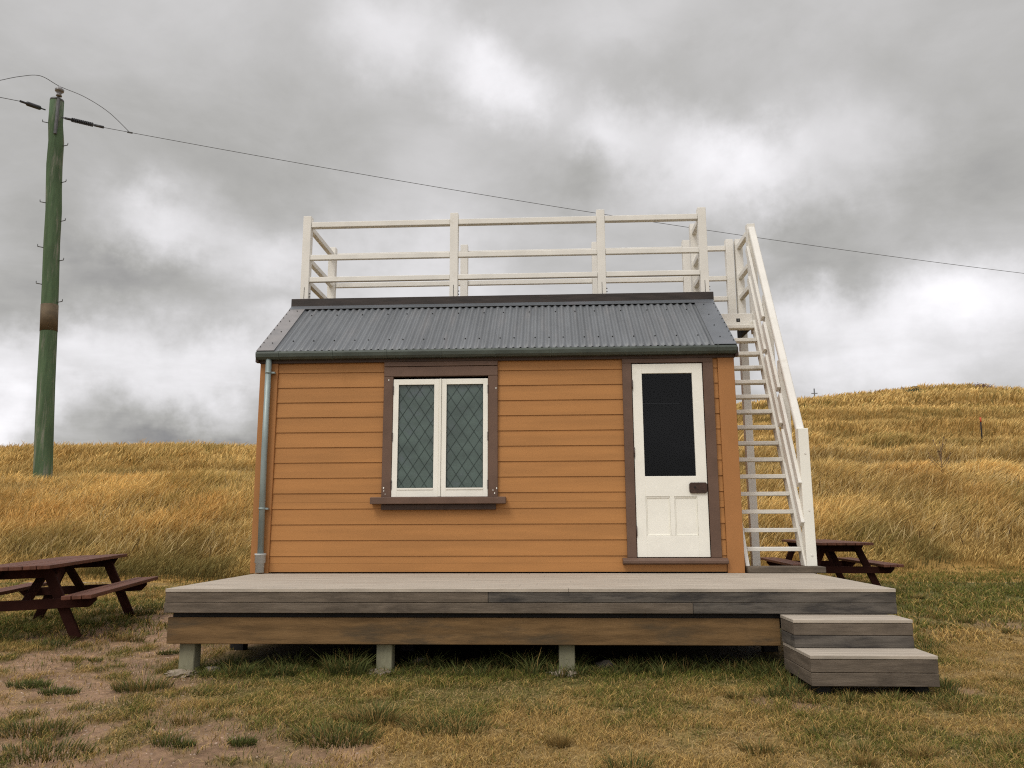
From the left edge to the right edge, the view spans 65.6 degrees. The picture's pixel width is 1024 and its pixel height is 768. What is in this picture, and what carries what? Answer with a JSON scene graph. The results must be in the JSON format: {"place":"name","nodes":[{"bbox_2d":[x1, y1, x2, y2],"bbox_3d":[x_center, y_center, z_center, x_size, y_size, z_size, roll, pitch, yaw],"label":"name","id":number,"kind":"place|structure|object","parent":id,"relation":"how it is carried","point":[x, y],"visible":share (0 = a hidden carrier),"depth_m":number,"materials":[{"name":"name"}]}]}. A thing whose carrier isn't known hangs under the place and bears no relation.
{"place":"outdoors","nodes":[
{"label":"outdoors","id":0,"kind":"place"},
{"bbox_2d":[0,551,1023,767],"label":"short grass","id":1,"kind":"structure","parent":0,"point":[376,718],"depth_m":5.16,"materials":[{"name":"green plant"}]},
{"bbox_2d":[0,582,1023,767],"bbox_3d":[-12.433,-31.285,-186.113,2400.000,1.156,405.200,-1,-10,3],"label":"ground","id":2,"kind":"structure","parent":0,"point":[461,653],"depth_m":5.28,"materials":[{"name":"soil"}]},
{"bbox_2d":[0,554,157,640],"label":"picnic table","id":3,"kind":"object","parent":2,"relation":"on","point":[51,571],"visible":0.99,"depth_m":8.03,"materials":[{"name":"brown wood"}]},
{"bbox_2d":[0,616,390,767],"bbox_3d":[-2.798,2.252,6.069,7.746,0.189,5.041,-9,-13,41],"label":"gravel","id":4,"kind":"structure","parent":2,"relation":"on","point":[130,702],"depth_m":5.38,"materials":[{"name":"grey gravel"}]},
{"bbox_2d":[205,666,219,670],"bbox_3d":[-2.388,2.281,6.322,0.139,0.067,0.095,-1,-10,3],"label":"stone","id":5,"kind":"object","parent":2,"relation":"on","point":[208,667],"visible":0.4,"depth_m":6.30,"materials":[{"name":"grey stone"}]},
{"bbox_2d":[409,657,431,664],"bbox_3d":[-0.744,2.293,6.493,0.186,0.108,0.172,-1,-10,3],"label":"stone","id":6,"kind":"object","parent":2,"relation":"on","point":[420,658],"visible":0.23,"depth_m":6.47,"materials":[{"name":"grey stone"}]},
{"bbox_2d":[250,299,744,602],"bbox_3d":[-0.110,0.971,9.899,5.130,3.834,3.477,-1,-10,3],"label":"timber hut","id":7,"kind":"object","parent":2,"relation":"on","point":[536,437],"visible":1,"depth_m":8.33,"materials":[{"name":"orange paint"}]},
{"bbox_2d":[370,361,505,509],"bbox_3d":[-0.765,0.531,8.343,1.403,1.564,0.155,-1,-10,3],"label":"window","id":8,"kind":"structure","parent":7,"relation":"in","point":[440,443],"depth_m":8.35,"materials":[{"name":"brown paint"}]},
{"bbox_2d":[291,207,713,306],"bbox_3d":[-0.117,-1.436,10.348,5.120,1.210,1.320,-1,-10,3],"label":"rooftop lookout","id":9,"kind":"object","parent":7,"relation":"on","point":[694,271],"visible":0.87,"depth_m":9.78,"materials":[{"name":"beige paint"}]},
{"bbox_2d":[631,363,710,556],"bbox_3d":[1.627,0.768,8.193,0.742,1.992,0.064,-1,-10,3],"label":"door","id":10,"kind":"structure","parent":7,"relation":"in","point":[672,514],"depth_m":8.12,"materials":[{"name":"white paint"}]},
{"bbox_2d":[164,572,896,677],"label":"timber deck","id":11,"kind":"structure","parent":2,"relation":"on","point":[386,613],"depth_m":6.17,"materials":[{"name":"wood"}]},
{"bbox_2d":[595,659,614,668],"bbox_3d":[0.735,2.267,6.352,0.172,0.120,0.109,-1,-10,3],"label":"stone","id":12,"kind":"object","parent":2,"relation":"on","point":[606,661],"visible":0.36,"depth_m":6.33,"materials":[{"name":"grey stone"}]},
{"bbox_2d":[707,223,825,572],"bbox_3d":[2.762,0.268,9.358,0.815,4.930,2.327,-1,-10,3],"label":"outdoor staircase","id":13,"kind":"structure","parent":2,"relation":"on","point":[795,474],"depth_m":9.13,"materials":[{"name":"beige paint"}]},
{"bbox_2d":[760,539,903,585],"bbox_3d":[4.873,2.832,12.370,1.512,0.762,2.459,-1,-10,7],"label":"picnic table","id":14,"kind":"object","parent":2,"relation":"on","point":[829,549],"visible":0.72,"depth_m":11.54,"materials":[{"name":"brown wood"}]},
{"bbox_2d":[780,615,939,695],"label":"wooden steps","id":15,"kind":"structure","parent":2,"relation":"on","point":[823,653],"depth_m":5.54,"materials":[{"name":"grey wood"}]},
{"bbox_2d":[0,382,1023,584],"bbox_3d":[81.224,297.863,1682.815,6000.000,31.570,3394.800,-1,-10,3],"label":"hillside","id":16,"kind":"structure","parent":0,"point":[943,566],"depth_m":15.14,"materials":[{"name":"plant"}]},
{"bbox_2d":[19,86,103,480],"bbox_3d":[-12.653,-2.602,21.519,2.063,11.914,1.105,6,-12,-30],"label":"power pole","id":17,"kind":"object","parent":16,"relation":"on","point":[44,415],"visible":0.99,"depth_m":21.58,"materials":[{"name":"wood"}]},
{"bbox_2d":[0,75,1023,273],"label":"overhead wire","id":18,"kind":"object","parent":17,"relation":"attached to","point":[127,131],"visible":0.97,"depth_m":23.87,"materials":[{"name":"metal"}]},
{"bbox_2d":[906,386,920,392],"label":"bush","id":19,"kind":"object","parent":16,"relation":"on","point":[915,389],"visible":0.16,"depth_m":77.37,"materials":[{"name":"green plant"}]},
{"bbox_2d":[928,437,950,474],"bbox_3d":[10.475,1.959,19.382,0.440,1.368,0.314,3,-11,-19],"label":"dry weed","id":20,"kind":"object","parent":16,"relation":"on","point":[940,456],"visible":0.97,"depth_m":19.40,"materials":[{"name":"brown plant"}]},
{"bbox_2d":[979,417,982,441],"bbox_3d":[20.402,2.097,34.495,0.103,1.302,0.072,-1,-10,3],"label":"marker stake","id":21,"kind":"object","parent":16,"relation":"on","point":[981,427],"visible":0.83,"depth_m":34.52,"materials":[{"name":"red paint"}]},
{"bbox_2d":[969,383,995,389],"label":"bush","id":22,"kind":"object","parent":16,"relation":"on","point":[983,385],"visible":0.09,"depth_m":85.94,"materials":[{"name":"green plant"}]},
{"bbox_2d":[0,0,1023,582],"label":"sky","id":23,"kind":"structure","parent":0,"point":[895,128],"materials":[{"name":"grey"}]}
]}

